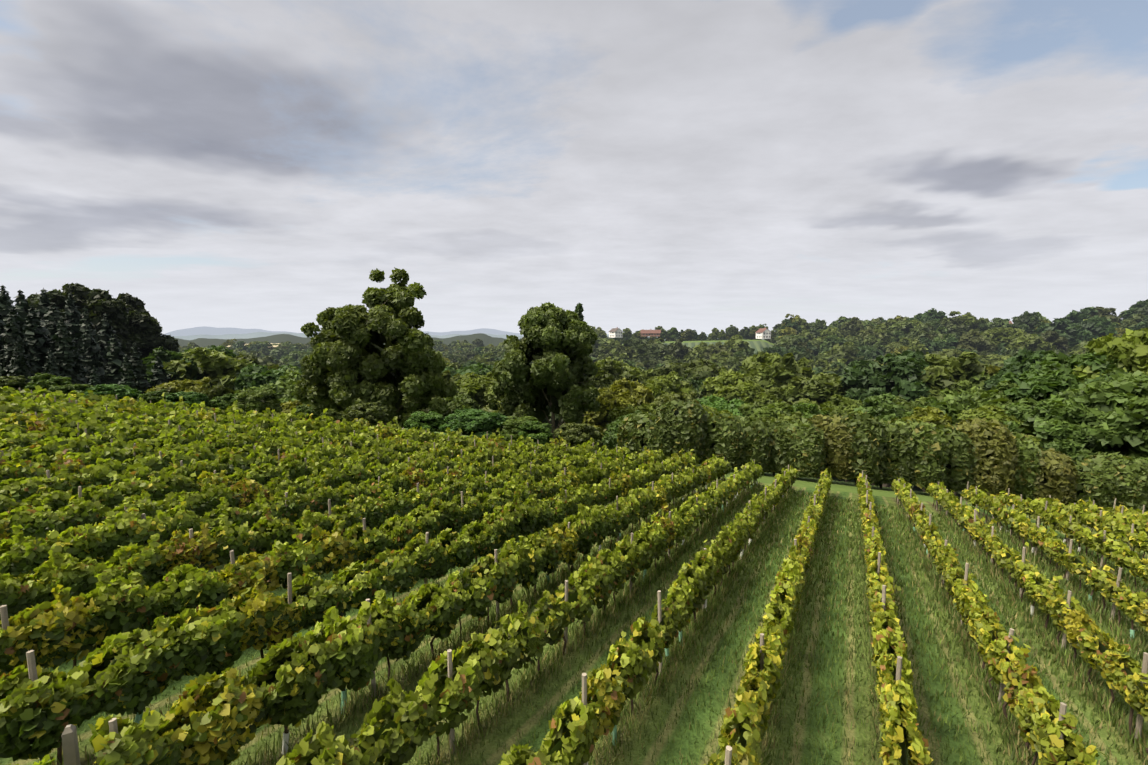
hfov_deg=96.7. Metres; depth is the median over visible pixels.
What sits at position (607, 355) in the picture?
forest tree
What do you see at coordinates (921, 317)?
forest tree
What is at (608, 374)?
tree
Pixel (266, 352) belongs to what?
forest tree
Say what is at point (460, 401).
tree
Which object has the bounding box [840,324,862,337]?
forest tree
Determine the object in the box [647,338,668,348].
forest tree
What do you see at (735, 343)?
forest tree
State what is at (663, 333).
forest tree
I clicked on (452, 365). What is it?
forest tree
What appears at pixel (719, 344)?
forest tree
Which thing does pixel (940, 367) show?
forest tree
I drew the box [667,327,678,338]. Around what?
forest tree
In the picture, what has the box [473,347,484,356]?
forest tree
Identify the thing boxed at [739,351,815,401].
forest tree
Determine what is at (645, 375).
forest tree
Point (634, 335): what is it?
forest tree
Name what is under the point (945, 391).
tree
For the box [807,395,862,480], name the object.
tree
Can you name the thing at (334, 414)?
edge bush
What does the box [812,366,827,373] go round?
forest tree
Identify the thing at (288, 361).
forest tree
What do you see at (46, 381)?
edge bush
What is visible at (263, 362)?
forest tree
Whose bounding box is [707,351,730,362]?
forest tree
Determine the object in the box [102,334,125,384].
conifer
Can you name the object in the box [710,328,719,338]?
forest tree
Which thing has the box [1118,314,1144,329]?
forest tree
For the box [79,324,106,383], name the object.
conifer
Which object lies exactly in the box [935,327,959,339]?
forest tree
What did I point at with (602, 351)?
forest tree
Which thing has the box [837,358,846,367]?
forest tree
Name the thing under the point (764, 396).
forest tree
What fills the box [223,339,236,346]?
forest tree
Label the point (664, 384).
tree
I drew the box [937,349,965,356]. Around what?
forest tree
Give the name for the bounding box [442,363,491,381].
tree
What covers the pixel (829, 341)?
forest tree
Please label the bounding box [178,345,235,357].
tree
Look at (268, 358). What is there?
forest tree
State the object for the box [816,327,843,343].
forest tree
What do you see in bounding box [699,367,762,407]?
tree
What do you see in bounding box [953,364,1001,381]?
forest tree
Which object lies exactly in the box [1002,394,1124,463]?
tree
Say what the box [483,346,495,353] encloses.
forest tree
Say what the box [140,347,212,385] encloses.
tree
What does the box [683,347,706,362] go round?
forest tree
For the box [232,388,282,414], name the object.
edge bush
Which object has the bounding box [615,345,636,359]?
forest tree
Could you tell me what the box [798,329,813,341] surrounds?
forest tree
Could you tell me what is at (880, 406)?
tree
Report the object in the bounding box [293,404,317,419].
edge bush
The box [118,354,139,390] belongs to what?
conifer
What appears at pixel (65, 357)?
conifer
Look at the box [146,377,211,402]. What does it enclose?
tree
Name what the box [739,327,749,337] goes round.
forest tree
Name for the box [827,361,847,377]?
forest tree
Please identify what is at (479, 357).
forest tree
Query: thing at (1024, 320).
forest tree
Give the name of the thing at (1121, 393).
tree
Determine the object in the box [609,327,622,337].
white house
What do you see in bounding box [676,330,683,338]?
forest tree
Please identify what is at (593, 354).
forest tree
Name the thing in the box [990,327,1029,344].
forest tree
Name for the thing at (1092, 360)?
tree
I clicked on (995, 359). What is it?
forest tree
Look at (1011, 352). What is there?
forest tree
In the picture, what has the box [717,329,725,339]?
forest tree
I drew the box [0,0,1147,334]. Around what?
sky
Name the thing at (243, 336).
distant hill
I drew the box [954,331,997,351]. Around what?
forest tree
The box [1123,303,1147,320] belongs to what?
forest tree
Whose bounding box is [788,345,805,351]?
forest tree
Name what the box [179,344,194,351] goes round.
forest tree
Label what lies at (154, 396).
edge bush
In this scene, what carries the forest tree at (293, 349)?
on the terrain at (837, 485)
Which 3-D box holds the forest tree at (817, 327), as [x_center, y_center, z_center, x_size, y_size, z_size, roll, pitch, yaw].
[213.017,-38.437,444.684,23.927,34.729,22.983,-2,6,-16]
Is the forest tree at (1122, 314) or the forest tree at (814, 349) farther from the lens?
the forest tree at (814, 349)
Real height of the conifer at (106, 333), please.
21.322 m
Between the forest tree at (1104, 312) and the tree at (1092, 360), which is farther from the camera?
the forest tree at (1104, 312)
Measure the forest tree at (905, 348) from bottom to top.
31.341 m
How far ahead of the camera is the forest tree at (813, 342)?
415.55 m
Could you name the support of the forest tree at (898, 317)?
on the terrain at (837, 485)
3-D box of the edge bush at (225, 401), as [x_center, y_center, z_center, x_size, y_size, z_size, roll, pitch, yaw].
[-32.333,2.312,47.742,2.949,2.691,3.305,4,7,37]
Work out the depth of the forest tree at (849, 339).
381.87 m
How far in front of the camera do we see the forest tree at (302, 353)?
396.89 m
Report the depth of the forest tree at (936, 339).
331.54 m
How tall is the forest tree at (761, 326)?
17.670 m
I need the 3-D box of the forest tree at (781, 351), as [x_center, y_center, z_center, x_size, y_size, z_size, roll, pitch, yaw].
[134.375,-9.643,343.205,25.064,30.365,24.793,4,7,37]
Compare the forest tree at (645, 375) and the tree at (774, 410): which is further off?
the forest tree at (645, 375)
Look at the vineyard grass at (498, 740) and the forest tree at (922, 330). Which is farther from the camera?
the forest tree at (922, 330)
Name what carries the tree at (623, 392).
on the terrain at (837, 485)
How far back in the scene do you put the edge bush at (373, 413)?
43.75 m
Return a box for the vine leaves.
[0,385,1147,764]
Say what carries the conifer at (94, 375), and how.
on the terrain at (837, 485)
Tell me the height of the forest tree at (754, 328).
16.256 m
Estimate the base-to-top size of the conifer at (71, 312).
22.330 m
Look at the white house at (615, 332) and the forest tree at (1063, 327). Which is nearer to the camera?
the forest tree at (1063, 327)
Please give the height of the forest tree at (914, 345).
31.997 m
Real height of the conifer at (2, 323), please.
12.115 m
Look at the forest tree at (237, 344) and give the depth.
666.16 m
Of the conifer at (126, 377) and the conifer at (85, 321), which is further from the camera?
the conifer at (85, 321)
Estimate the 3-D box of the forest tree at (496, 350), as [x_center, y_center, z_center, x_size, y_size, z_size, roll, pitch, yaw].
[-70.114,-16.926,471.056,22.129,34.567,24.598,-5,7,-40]
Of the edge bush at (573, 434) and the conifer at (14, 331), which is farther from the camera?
the conifer at (14, 331)
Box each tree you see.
[26,289,67,320]
[61,283,91,318]
[87,288,146,362]
[116,293,151,355]
[127,309,178,358]
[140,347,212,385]
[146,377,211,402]
[163,347,252,391]
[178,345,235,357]
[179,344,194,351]
[181,342,199,347]
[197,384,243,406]
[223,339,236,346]
[230,341,247,350]
[232,363,302,389]
[234,366,327,403]
[235,353,278,369]
[236,351,258,358]
[247,343,267,351]
[247,351,260,356]
[258,358,267,365]
[259,346,270,355]
[259,355,285,366]
[262,341,273,348]
[269,346,287,355]
[272,348,288,359]
[279,356,300,367]
[279,400,318,417]
[282,342,294,348]
[285,350,300,359]
[288,346,298,352]
[292,343,306,350]
[293,267,457,431]
[297,351,311,360]
[300,401,345,418]
[391,398,451,432]
[398,370,462,398]
[434,346,444,352]
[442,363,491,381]
[442,393,487,435]
[445,355,463,363]
[446,362,456,369]
[447,341,456,351]
[451,343,473,349]
[453,362,463,368]
[454,371,500,408]
[458,350,480,359]
[459,356,468,362]
[461,360,477,366]
[468,353,497,361]
[472,338,484,346]
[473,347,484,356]
[476,357,494,365]
[482,400,534,442]
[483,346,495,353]
[488,302,600,442]
[490,346,502,355]
[496,348,505,357]
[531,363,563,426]
[574,303,585,377]
[581,362,643,447]
[582,377,655,444]
[589,348,598,361]
[591,326,606,337]
[592,339,599,349]
[595,339,620,361]
[596,356,641,384]
[597,353,613,361]
[598,337,609,346]
[602,410,643,449]
[605,402,657,430]
[612,353,628,360]
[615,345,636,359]
[622,328,631,339]
[623,338,649,350]
[623,359,646,370]
[629,349,639,360]
[632,332,637,338]
[632,343,669,361]
[635,362,646,369]
[636,366,665,382]
[638,329,645,338]
[643,359,663,369]
[643,371,694,399]
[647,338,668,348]
[652,391,696,408]
[653,359,721,376]
[657,328,667,338]
[663,354,683,363]
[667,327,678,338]
[668,339,692,359]
[668,404,732,423]
[675,380,706,398]
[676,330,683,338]
[679,367,737,380]
[681,331,690,340]
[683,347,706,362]
[684,329,695,340]
[690,378,708,394]
[692,342,713,352]
[697,395,751,423]
[698,332,706,340]
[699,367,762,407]
[702,345,733,361]
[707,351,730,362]
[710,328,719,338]
[711,341,727,349]
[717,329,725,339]
[720,357,742,371]
[724,335,749,352]
[725,325,737,336]
[729,326,738,336]
[731,350,752,356]
[732,356,747,361]
[736,348,754,357]
[737,402,793,472]
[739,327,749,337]
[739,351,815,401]
[749,325,758,339]
[749,385,792,407]
[757,324,767,328]
[760,411,806,428]
[763,346,788,356]
[771,329,777,340]
[772,324,781,329]
[773,336,806,350]
[774,335,807,343]
[778,327,796,337]
[779,319,801,335]
[781,314,800,325]
[781,375,833,477]
[784,372,848,478]
[787,342,813,353]
[787,348,801,357]
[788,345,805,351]
[791,402,828,418]
[795,318,809,332]
[795,351,820,366]
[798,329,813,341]
[799,357,816,369]
[806,342,819,355]
[807,319,828,337]
[807,340,819,345]
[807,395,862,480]
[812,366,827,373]
[814,359,839,372]
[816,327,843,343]
[816,353,830,366]
[818,334,846,354]
[825,342,854,354]
[827,345,864,364]
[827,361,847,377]
[829,316,850,329]
[832,410,862,481]
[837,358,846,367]
[839,317,864,331]
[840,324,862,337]
[840,349,942,486]
[844,335,862,342]
[852,340,876,350]
[854,346,877,359]
[854,392,905,485]
[855,326,885,343]
[857,345,883,356]
[863,335,883,344]
[864,322,876,328]
[867,317,885,328]
[870,396,930,485]
[873,318,898,344]
[873,342,887,353]
[883,320,918,343]
[883,347,894,355]
[884,342,901,354]
[886,346,908,354]
[890,330,906,344]
[894,315,905,320]
[894,337,927,353]
[898,352,987,399]
[900,397,955,491]
[902,406,952,492]
[903,323,944,344]
[907,312,938,322]
[910,319,922,326]
[918,337,936,354]
[919,332,942,342]
[925,308,946,321]
[929,334,955,350]
[930,321,949,333]
[933,379,1037,425]
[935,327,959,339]
[935,337,958,352]
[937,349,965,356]
[938,388,981,400]
[939,316,973,335]
[941,371,995,495]
[949,311,982,330]
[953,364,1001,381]
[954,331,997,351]
[956,404,1041,449]
[958,349,977,352]
[965,328,977,333]
[973,320,987,332]
[975,351,993,355]
[975,354,1012,365]
[977,327,1007,344]
[983,347,1056,390]
[985,317,1010,328]
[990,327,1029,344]
[990,343,1007,353]
[996,371,1017,385]
[1001,361,1129,402]
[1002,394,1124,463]
[1003,348,1018,356]
[1004,333,1056,351]
[1008,311,1044,334]
[1030,351,1133,382]
[1033,320,1050,333]
[1035,312,1051,323]
[1035,318,1078,347]
[1040,330,1068,354]
[1055,349,1068,355]
[1056,367,1147,463]
[1062,306,1099,325]
[1066,340,1092,352]
[1068,347,1086,354]
[1070,328,1147,382]
[1073,315,1118,346]
[1083,306,1122,323]
[1114,328,1125,336]
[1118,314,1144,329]
[1119,310,1126,320]
[1121,299,1147,322]
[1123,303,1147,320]
[1134,317,1147,328]
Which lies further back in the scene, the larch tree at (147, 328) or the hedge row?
the larch tree at (147, 328)
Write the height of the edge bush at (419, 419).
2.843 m
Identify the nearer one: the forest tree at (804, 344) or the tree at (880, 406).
the tree at (880, 406)
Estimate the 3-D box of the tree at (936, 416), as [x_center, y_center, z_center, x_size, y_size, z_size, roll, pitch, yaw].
[43.956,8.785,62.961,8.330,12.261,9.336,2,6,24]
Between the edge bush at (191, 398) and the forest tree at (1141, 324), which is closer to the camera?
the edge bush at (191, 398)
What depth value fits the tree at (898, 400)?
78.19 m
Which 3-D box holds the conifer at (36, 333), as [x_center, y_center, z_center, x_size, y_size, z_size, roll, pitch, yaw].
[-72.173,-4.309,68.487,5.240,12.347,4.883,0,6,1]
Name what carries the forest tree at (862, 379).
on the terrain at (837, 485)
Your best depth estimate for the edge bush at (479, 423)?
44.69 m
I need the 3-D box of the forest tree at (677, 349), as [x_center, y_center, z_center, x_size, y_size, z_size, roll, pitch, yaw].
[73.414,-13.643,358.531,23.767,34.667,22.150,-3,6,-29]
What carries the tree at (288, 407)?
on the terrain at (837, 485)
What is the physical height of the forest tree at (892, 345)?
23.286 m
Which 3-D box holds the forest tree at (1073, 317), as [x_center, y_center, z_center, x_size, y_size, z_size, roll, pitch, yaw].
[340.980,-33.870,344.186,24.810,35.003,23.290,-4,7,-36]
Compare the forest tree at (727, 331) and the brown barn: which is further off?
the forest tree at (727, 331)
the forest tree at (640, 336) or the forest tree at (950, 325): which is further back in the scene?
the forest tree at (640, 336)
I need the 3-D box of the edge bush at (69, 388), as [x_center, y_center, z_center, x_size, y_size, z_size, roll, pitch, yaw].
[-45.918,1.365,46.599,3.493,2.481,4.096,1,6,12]
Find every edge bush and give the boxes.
[0,375,27,390]
[23,373,71,394]
[48,384,94,396]
[83,384,141,400]
[135,389,170,403]
[164,391,209,408]
[207,393,243,413]
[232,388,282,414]
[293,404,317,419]
[320,409,342,422]
[342,401,388,426]
[403,411,445,432]
[438,408,507,437]
[496,416,542,445]
[516,420,552,446]
[553,423,602,449]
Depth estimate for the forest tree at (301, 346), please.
734.26 m
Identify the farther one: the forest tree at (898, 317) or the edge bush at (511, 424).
the forest tree at (898, 317)
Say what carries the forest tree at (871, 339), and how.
on the terrain at (837, 485)
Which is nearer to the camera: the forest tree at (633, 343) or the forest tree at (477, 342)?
the forest tree at (633, 343)
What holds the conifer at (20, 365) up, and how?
on the terrain at (837, 485)
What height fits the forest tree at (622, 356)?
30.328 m
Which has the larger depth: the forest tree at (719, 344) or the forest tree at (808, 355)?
the forest tree at (719, 344)
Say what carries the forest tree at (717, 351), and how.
on the terrain at (837, 485)
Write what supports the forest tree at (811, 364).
on the terrain at (837, 485)
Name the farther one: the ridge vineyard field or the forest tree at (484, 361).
the ridge vineyard field
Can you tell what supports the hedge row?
on the terrain at (837, 485)
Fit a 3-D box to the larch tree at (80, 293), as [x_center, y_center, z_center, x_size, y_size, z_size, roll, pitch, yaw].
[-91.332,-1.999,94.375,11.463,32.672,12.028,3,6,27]
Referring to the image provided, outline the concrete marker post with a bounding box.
[61,724,80,764]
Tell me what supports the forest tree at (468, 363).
on the terrain at (837, 485)
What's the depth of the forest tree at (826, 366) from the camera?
282.54 m
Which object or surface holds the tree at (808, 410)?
on the terrain at (837, 485)
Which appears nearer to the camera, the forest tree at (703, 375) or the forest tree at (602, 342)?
the forest tree at (703, 375)
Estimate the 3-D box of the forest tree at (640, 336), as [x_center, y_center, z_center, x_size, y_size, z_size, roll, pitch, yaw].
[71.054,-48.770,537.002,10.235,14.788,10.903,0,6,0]
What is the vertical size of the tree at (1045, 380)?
19.751 m
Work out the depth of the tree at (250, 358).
103.80 m
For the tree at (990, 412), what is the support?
on the terrain at (837, 485)
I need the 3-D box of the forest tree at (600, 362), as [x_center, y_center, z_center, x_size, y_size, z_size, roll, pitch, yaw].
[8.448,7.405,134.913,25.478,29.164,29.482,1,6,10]
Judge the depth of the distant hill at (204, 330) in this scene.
5285.48 m
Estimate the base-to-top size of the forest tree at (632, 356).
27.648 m
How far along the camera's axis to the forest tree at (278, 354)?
494.28 m
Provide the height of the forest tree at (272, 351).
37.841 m
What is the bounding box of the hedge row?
[617,400,1147,511]
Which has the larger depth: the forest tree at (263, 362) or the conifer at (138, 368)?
the forest tree at (263, 362)
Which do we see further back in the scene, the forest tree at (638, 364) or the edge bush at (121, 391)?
the forest tree at (638, 364)
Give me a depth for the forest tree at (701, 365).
140.34 m
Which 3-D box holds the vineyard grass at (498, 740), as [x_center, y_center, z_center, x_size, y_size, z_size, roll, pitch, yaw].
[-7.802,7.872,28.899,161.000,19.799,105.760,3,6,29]
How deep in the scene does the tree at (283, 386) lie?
88.30 m
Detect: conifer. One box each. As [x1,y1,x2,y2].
[0,285,25,335]
[0,308,5,362]
[0,308,38,375]
[7,340,32,381]
[14,290,29,338]
[24,305,55,375]
[35,288,56,324]
[40,302,81,355]
[42,348,61,376]
[52,317,84,383]
[63,293,80,348]
[67,334,90,384]
[75,306,103,367]
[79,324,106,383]
[89,365,100,385]
[97,313,118,362]
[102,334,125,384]
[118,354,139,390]
[129,341,151,393]
[149,357,169,388]
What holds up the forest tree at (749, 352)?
on the terrain at (837, 485)
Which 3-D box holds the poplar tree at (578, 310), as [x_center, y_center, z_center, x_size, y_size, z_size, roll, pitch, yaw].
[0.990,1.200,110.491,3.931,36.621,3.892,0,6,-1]
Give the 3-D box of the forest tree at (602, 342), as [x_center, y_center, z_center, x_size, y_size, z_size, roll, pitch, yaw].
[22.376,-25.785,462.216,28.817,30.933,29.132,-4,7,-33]
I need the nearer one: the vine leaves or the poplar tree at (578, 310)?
the vine leaves
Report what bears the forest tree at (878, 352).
on the terrain at (837, 485)
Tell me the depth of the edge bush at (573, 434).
43.55 m
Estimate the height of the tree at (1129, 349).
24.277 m
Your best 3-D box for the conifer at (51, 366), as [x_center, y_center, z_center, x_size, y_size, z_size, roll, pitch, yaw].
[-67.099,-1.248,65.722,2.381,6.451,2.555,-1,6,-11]
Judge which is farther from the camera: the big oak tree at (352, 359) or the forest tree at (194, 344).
the forest tree at (194, 344)
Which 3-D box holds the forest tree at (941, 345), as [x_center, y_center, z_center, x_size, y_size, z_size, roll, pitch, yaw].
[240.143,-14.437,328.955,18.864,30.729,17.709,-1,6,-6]
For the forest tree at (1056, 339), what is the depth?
297.74 m
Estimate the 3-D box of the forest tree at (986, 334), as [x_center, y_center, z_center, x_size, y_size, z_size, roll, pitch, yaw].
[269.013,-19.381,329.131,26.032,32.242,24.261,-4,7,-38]
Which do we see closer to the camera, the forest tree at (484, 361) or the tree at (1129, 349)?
the tree at (1129, 349)
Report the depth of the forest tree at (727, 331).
512.85 m
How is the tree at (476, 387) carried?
on the terrain at (837, 485)
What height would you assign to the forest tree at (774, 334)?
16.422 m
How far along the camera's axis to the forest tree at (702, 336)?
535.40 m
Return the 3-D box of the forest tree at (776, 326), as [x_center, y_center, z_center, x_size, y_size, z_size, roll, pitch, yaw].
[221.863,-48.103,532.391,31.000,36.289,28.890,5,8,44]
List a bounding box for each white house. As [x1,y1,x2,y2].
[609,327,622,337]
[755,327,771,338]
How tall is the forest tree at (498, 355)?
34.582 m
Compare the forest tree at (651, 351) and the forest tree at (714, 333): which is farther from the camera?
the forest tree at (714, 333)
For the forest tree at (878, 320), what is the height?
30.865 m
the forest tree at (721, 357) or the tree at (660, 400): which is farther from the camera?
the forest tree at (721, 357)
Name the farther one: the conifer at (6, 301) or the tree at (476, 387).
the tree at (476, 387)
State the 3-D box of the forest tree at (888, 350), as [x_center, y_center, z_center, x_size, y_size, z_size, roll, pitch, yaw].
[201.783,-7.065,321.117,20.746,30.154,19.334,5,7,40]
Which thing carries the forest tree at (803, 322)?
on the terrain at (837, 485)
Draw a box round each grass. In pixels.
[0,468,1147,764]
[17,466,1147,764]
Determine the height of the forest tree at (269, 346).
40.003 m
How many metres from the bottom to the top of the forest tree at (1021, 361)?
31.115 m
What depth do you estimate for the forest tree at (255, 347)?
657.66 m
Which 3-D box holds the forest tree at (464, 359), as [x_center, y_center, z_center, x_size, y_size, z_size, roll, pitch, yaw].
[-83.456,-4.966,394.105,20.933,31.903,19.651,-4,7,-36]
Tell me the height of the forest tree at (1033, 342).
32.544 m
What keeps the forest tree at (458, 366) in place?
on the terrain at (837, 485)
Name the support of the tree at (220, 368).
on the terrain at (837, 485)
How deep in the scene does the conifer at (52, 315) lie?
77.42 m
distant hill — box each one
[165,326,608,336]
[174,332,523,339]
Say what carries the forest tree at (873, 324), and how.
on the terrain at (837, 485)
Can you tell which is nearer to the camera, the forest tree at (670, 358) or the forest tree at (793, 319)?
the forest tree at (670, 358)
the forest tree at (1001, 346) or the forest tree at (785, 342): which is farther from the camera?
the forest tree at (785, 342)
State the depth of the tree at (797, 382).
114.08 m
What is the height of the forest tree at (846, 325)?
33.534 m
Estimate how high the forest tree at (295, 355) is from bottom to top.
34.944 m
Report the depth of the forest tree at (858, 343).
334.58 m
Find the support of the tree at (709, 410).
on the terrain at (837, 485)
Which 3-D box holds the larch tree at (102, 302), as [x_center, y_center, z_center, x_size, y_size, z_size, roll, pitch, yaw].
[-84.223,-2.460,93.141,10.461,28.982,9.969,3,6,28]
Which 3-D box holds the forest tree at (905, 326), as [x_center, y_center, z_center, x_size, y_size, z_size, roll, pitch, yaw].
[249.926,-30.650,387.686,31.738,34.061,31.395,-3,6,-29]
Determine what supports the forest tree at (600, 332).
on the terrain at (837, 485)
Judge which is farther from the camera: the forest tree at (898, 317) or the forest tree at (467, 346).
the forest tree at (467, 346)
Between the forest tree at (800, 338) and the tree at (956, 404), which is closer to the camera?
the tree at (956, 404)
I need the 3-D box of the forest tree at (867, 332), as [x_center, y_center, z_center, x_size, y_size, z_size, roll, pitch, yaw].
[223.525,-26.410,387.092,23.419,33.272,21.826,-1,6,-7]
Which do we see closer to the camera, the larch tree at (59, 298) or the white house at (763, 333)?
the larch tree at (59, 298)
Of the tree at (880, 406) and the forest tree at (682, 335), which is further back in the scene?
the forest tree at (682, 335)
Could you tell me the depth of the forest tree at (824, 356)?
304.18 m
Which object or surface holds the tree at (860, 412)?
on the terrain at (837, 485)
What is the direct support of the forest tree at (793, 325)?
on the terrain at (837, 485)
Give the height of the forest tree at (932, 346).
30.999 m
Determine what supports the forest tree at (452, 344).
on the terrain at (837, 485)
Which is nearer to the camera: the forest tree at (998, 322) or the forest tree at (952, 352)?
the forest tree at (952, 352)
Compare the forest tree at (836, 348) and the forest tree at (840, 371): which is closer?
the forest tree at (840, 371)
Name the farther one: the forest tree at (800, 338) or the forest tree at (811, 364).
the forest tree at (800, 338)
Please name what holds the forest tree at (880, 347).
on the terrain at (837, 485)
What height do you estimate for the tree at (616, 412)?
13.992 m
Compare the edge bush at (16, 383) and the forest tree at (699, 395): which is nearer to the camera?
the edge bush at (16, 383)
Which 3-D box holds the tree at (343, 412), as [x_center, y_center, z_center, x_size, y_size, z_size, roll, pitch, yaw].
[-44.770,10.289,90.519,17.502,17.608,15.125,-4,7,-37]
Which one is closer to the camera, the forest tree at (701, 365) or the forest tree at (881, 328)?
the forest tree at (701, 365)
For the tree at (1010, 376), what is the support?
on the terrain at (837, 485)
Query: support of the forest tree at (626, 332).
on the terrain at (837, 485)
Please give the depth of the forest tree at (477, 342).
915.33 m
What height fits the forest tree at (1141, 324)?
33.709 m
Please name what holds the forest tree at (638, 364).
on the terrain at (837, 485)
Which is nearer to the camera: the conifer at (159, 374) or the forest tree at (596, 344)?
the conifer at (159, 374)
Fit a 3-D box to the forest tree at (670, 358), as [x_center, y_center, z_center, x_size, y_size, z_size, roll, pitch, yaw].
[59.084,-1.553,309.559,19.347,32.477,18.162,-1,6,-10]
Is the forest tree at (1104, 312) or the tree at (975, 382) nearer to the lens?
the tree at (975, 382)
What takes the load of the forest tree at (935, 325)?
on the terrain at (837, 485)
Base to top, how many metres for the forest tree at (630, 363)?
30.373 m
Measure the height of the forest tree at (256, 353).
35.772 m
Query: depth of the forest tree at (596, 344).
442.09 m
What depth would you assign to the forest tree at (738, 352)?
327.81 m
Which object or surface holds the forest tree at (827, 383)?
on the terrain at (837, 485)
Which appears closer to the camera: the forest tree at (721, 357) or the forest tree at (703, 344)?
the forest tree at (721, 357)
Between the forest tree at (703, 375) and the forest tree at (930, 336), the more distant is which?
the forest tree at (930, 336)
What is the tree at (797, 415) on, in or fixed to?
on the terrain at (837, 485)
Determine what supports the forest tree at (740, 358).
on the terrain at (837, 485)
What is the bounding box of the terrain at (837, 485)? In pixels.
[191,340,1058,516]
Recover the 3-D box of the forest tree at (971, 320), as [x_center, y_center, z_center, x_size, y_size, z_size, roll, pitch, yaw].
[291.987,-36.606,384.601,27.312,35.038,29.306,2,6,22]
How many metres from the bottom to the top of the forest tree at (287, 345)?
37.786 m
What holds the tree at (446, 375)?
on the terrain at (837, 485)
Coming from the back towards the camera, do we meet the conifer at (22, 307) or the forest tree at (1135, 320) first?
the forest tree at (1135, 320)
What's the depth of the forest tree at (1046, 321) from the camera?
340.50 m
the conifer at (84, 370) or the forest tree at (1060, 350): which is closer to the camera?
the conifer at (84, 370)
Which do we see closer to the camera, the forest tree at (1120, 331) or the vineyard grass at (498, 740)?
the vineyard grass at (498, 740)
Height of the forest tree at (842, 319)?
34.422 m
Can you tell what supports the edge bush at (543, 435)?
on the terrain at (837, 485)
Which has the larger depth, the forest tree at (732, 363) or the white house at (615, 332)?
the white house at (615, 332)
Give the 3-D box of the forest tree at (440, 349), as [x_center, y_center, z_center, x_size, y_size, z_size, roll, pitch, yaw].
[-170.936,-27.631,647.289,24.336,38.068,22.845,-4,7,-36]
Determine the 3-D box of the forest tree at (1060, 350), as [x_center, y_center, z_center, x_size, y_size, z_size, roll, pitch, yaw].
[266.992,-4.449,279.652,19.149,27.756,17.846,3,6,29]
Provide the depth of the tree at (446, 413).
86.82 m
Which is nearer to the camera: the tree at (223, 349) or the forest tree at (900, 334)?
the tree at (223, 349)
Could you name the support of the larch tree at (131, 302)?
on the terrain at (837, 485)
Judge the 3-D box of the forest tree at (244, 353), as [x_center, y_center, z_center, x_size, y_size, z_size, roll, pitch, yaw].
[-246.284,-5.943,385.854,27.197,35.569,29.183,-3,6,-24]
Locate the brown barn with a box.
[640,329,660,335]
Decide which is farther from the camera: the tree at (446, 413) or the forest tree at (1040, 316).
the forest tree at (1040, 316)
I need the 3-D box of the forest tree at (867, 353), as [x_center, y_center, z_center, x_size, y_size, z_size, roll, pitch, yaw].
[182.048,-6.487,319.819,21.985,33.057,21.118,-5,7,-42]
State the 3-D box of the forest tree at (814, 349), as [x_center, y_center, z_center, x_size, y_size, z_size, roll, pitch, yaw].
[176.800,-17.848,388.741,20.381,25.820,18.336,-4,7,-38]
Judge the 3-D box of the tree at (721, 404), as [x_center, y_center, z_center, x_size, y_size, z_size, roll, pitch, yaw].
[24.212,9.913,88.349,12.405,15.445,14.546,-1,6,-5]
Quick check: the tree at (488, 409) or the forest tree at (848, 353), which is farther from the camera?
the forest tree at (848, 353)
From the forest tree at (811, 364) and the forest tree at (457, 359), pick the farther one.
the forest tree at (457, 359)
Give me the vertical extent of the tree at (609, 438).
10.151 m
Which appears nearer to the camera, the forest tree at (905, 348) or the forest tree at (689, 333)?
the forest tree at (905, 348)
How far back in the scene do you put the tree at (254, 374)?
91.05 m
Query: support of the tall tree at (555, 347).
on the terrain at (837, 485)
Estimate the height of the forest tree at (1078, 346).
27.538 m
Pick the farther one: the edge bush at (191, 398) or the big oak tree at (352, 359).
the big oak tree at (352, 359)
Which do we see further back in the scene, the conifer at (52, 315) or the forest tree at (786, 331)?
the forest tree at (786, 331)
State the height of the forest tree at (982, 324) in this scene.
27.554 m
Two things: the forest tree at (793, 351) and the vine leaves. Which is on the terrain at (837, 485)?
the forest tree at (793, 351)
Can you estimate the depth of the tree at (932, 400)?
74.63 m
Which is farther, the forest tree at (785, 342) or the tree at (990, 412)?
the forest tree at (785, 342)
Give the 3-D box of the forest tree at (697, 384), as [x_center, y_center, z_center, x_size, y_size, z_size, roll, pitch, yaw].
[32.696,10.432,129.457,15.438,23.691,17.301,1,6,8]
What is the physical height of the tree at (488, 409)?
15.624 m
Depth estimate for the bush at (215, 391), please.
78.22 m
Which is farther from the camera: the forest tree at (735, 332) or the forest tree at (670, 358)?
the forest tree at (735, 332)
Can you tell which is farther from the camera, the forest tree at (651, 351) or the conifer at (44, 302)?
the forest tree at (651, 351)
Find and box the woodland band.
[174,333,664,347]
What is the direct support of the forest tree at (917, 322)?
on the terrain at (837, 485)
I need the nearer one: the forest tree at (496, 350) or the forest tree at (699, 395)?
the forest tree at (699, 395)
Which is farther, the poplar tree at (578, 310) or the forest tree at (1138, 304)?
the forest tree at (1138, 304)
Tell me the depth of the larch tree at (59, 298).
87.33 m
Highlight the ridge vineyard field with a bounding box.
[662,341,773,353]

